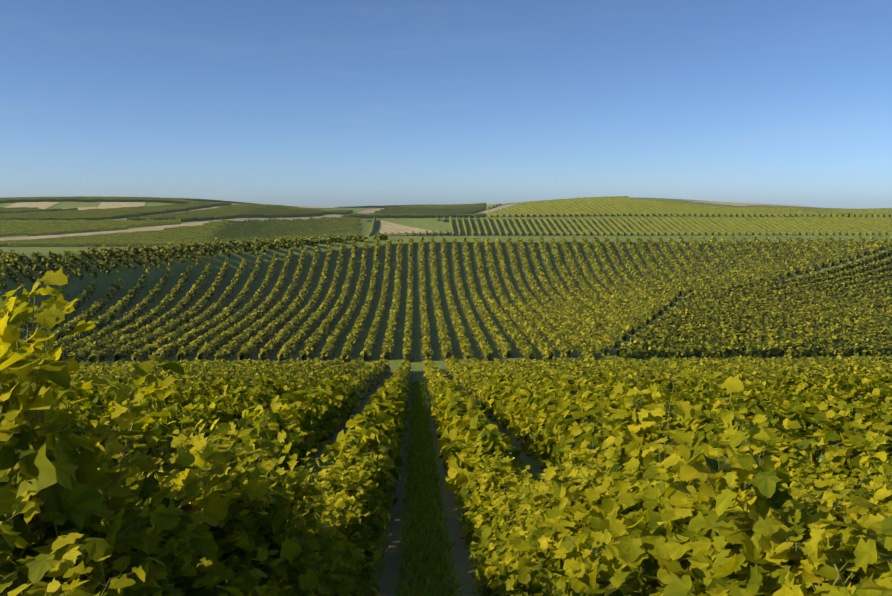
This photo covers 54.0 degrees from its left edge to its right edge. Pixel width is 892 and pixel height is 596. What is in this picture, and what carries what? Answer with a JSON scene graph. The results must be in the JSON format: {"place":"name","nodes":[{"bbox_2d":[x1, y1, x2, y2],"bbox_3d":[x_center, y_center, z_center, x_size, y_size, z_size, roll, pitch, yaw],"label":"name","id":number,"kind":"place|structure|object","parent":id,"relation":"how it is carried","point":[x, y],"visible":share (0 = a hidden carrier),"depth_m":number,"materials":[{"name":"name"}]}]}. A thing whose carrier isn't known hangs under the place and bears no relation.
{"place":"outdoors","nodes":[
{"label":"outdoors","id":0,"kind":"place"},
{"bbox_2d":[0,197,891,595],"bbox_3d":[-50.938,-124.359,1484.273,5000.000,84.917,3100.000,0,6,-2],"label":"ground","id":1,"kind":"structure","parent":0,"point":[388,579],"depth_m":166.27,"materials":[{"name":"soil"}]},
{"bbox_2d":[0,203,518,240],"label":"dirt tracks","id":2,"kind":"object","parent":1,"relation":"on","point":[369,211],"visible":0.46,"depth_m":274.51},
{"bbox_2d":[4,200,819,233],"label":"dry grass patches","id":3,"kind":"object","parent":1,"relation":"on","point":[389,227],"visible":0.79,"depth_m":361.51,"materials":[{"name":"beige plant"}]},
{"bbox_2d":[358,380,495,595],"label":"grass","id":4,"kind":"structure","parent":1,"relation":"on","point":[423,550],"depth_m":15.37,"materials":[{"name":"green plant"}]},
{"bbox_2d":[0,196,891,246],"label":"hills","id":5,"kind":"structure","parent":1,"relation":"on","point":[28,221],"depth_m":333.06,"materials":[{"name":"green plant"}]},
{"bbox_2d":[0,235,891,595],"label":"posts","id":6,"kind":"object","parent":1,"relation":"on","point":[819,454],"depth_m":142.11,"materials":[{"name":"brown wood"}]},
{"bbox_2d":[0,267,891,595],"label":"vine leaves","id":7,"kind":"object","parent":6,"relation":"attached to","point":[706,551],"visible":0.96,"depth_m":3.55,"materials":[{"name":"green plant"}]},
{"bbox_2d":[0,233,891,408],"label":"vine leaves","id":8,"kind":"object","parent":6,"relation":"attached to","point":[362,376],"visible":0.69,"depth_m":133.25,"materials":[{"name":"green plant"}]},
{"bbox_2d":[0,289,891,595],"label":"vine shoots","id":9,"kind":"object","parent":6,"relation":"attached to","point":[32,421],"visible":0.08,"depth_m":3.34,"materials":[{"name":"green plant"}]},
{"bbox_2d":[25,371,891,595],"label":"vine leaves","id":10,"kind":"object","parent":1,"relation":"on","point":[467,431],"visible":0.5,"depth_m":20.51,"materials":[{"name":"green plant"}]},
{"bbox_2d":[0,0,891,208],"label":"sky","id":11,"kind":"structure","parent":0,"point":[309,103],"materials":[{"name":"blue"}]}
]}

